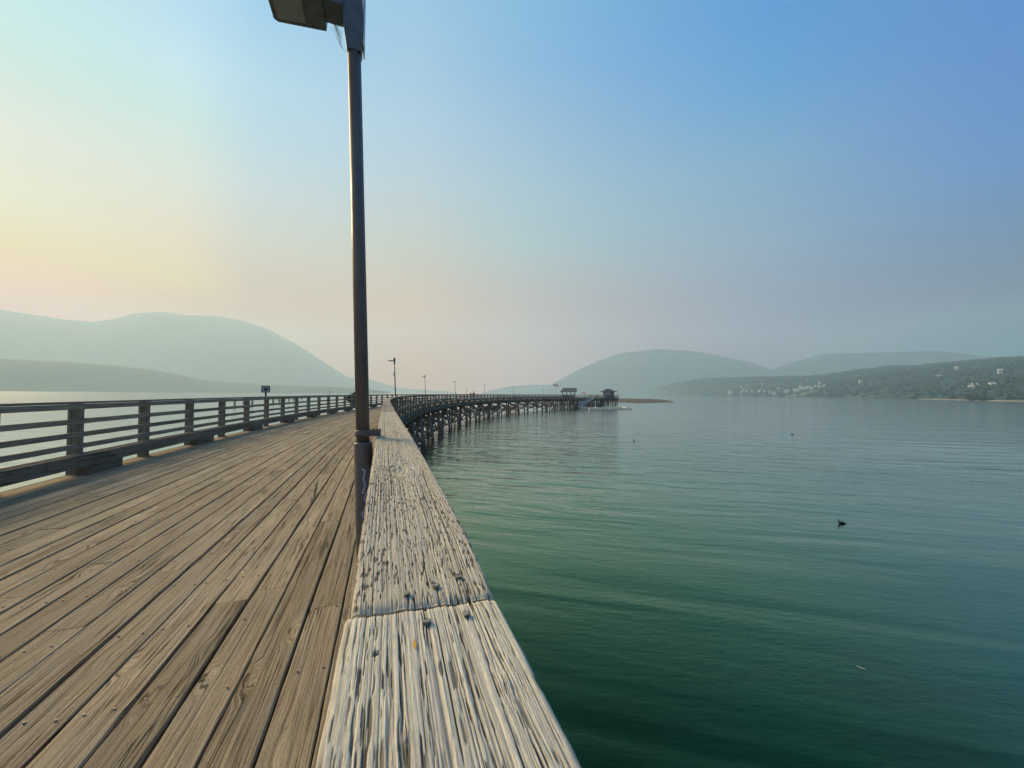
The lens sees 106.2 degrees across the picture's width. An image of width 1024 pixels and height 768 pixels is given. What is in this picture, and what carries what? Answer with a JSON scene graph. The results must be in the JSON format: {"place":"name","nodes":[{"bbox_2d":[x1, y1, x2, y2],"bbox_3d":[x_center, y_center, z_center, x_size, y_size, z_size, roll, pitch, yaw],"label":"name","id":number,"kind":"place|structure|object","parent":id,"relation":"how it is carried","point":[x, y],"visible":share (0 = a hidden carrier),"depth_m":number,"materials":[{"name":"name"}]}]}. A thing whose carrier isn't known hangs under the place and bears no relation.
{"place":"outdoors","nodes":[
{"label":"outdoors","id":0,"kind":"place"},
{"bbox_2d":[0,309,354,387],"bbox_3d":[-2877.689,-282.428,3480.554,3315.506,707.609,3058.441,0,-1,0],"label":"hill","id":1,"kind":"structure","parent":0,"point":[215,348],"depth_m":3025.49,"materials":[{"name":"green plant"}]},
{"bbox_2d":[0,359,388,393],"bbox_3d":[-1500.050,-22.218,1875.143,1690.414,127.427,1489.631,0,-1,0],"label":"wooded ridge","id":2,"kind":"structure","parent":0,"point":[36,375],"depth_m":1554.30,"materials":[{"name":"green plant"}]},
{"bbox_2d":[349,377,457,393],"bbox_3d":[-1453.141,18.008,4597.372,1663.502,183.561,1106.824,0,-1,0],"label":"hill","id":3,"kind":"structure","parent":0,"point":[375,385],"depth_m":4434.27,"materials":[{"name":"green plant"}]},
{"bbox_2d":[0,391,1023,767],"bbox_3d":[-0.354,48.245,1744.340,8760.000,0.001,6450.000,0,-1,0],"label":"water","id":4,"kind":"structure","parent":0,"point":[694,583],"depth_m":10.79,"materials":[{"name":"teal liquid"}]},
{"bbox_2d":[0,397,618,767],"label":"pier","id":5,"kind":"structure","parent":4,"relation":"in","point":[185,606],"depth_m":2.70,"materials":[{"name":"wood"}]},
{"bbox_2d":[0,394,560,474],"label":"railing","id":6,"kind":"object","parent":5,"relation":"attached to","point":[74,422],"visible":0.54,"depth_m":7.98,"materials":[{"name":"brown wood"}]},
{"bbox_2d":[261,386,269,395],"bbox_3d":[-10.269,0.545,16.035,0.310,0.940,0.080,1,-2,-20],"label":"notice sign","id":7,"kind":"object","parent":6,"relation":"attached to","point":[265,389],"visible":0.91,"depth_m":16.02,"materials":[{"name":"metal"}]},
{"bbox_2d":[268,0,380,560],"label":"street lamp","id":8,"kind":"object","parent":5,"relation":"on","point":[349,16],"visible":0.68,"depth_m":1.65,"materials":[{"name":"black metal"}]},
{"bbox_2d":[333,23,344,50],"bbox_3d":[-0.782,-1.551,1.711,0.097,0.173,0.018,0,-2,25],"label":"cobweb","id":9,"kind":"object","parent":8,"relation":"attached to","point":[337,32],"visible":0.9,"depth_m":1.71},
{"bbox_2d":[346,392,354,405],"bbox_3d":[-14.109,1.374,34.212,1.314,1.574,0.960,1,-2,-20],"label":"planter","id":10,"kind":"object","parent":5,"relation":"on","point":[353,393],"visible":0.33,"depth_m":33.94,"materials":[{"name":"green"}]},
{"bbox_2d":[388,358,395,396],"bbox_3d":[-6.165,0.254,19.806,0.486,3.210,0.224,1,-1,-12],"label":"street lamp","id":11,"kind":"object","parent":5,"relation":"on","point":[394,375],"visible":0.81,"depth_m":19.82,"materials":[{"name":"grey metal"}]},
{"bbox_2d":[316,394,611,767],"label":"railing","id":12,"kind":"object","parent":5,"relation":"attached to","point":[433,669],"visible":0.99,"depth_m":0.28,"materials":[{"name":"wood"}]},
{"bbox_2d":[560,388,576,396],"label":"open shelter","id":13,"kind":"object","parent":5,"relation":"on","point":[566,390],"visible":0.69,"depth_m":129.16,"materials":[{"name":"grey wood"}]},
{"bbox_2d":[577,396,593,406],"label":"gangway","id":14,"kind":"object","parent":5,"relation":"attached to","point":[584,403],"visible":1,"depth_m":130.87,"materials":[{"name":"grey metal"}]},
{"bbox_2d":[600,389,616,397],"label":"hut","id":15,"kind":"object","parent":5,"relation":"on","point":[607,392],"visible":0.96,"depth_m":143.92,"materials":[{"name":"grey wood"}]},
{"bbox_2d":[580,407,631,408],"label":"float dock","id":16,"kind":"object","parent":4,"relation":"on","point":[605,408],"visible":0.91,"depth_m":123.75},
{"bbox_2d":[606,398,672,402],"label":"sandbar","id":17,"kind":"structure","parent":4,"relation":"in","point":[639,400],"depth_m":254.69,"materials":[{"name":"grey sand"}]},
{"bbox_2d":[0,0,1023,393],"label":"sky","id":18,"kind":"structure","parent":0,"point":[554,189],"materials":[{"name":"blue"}]},
{"bbox_2d":[481,385,548,393],"bbox_3d":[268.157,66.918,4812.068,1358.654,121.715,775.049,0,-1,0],"label":"hill","id":19,"kind":"structure","parent":0,"point":[531,389],"depth_m":4592.12,"materials":[{"name":"green plant"}]},
{"bbox_2d":[546,349,780,394],"bbox_3d":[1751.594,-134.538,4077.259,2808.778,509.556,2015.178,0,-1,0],"label":"hill","id":20,"kind":"structure","parent":0,"point":[634,373],"depth_m":3869.33,"materials":[{"name":"green plant"}]},
{"bbox_2d":[639,363,1023,400],"bbox_3d":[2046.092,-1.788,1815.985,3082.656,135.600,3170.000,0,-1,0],"label":"wooded hill","id":21,"kind":"structure","parent":0,"point":[949,381],"depth_m":1132.72,"materials":[{"name":"green plant"}]},
{"bbox_2d":[640,356,1023,399],"bbox_3d":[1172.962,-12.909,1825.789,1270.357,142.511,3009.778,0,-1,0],"label":"forest","id":22,"kind":"object","parent":21,"relation":"on","point":[1007,365],"visible":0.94,"depth_m":1066.91,"materials":[{"name":"green plant"}]},
{"bbox_2d":[997,369,1002,373],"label":"house","id":23,"kind":"structure","parent":21,"relation":"on","point":[999,371],"depth_m":819.01,"materials":[{"name":"white"}]},
{"bbox_2d":[771,351,997,375],"bbox_3d":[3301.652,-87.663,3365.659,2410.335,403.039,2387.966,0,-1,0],"label":"hill","id":24,"kind":"structure","parent":0,"point":[825,363],"depth_m":3311.32,"materials":[{"name":"green plant"}]},
{"bbox_2d":[927,399,1023,401],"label":"shore","id":25,"kind":"structure","parent":0,"point":[978,400],"depth_m":487.51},
{"bbox_2d":[964,393,978,400],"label":"shore bush","id":26,"kind":"object","parent":25,"relation":"on","point":[970,397],"visible":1,"depth_m":497.92,"materials":[{"name":"green plant"}]},
{"bbox_2d":[978,396,993,400],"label":"shore bush","id":27,"kind":"object","parent":25,"relation":"on","point":[982,398],"visible":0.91,"depth_m":494.38,"materials":[{"name":"green plant"}]}
]}

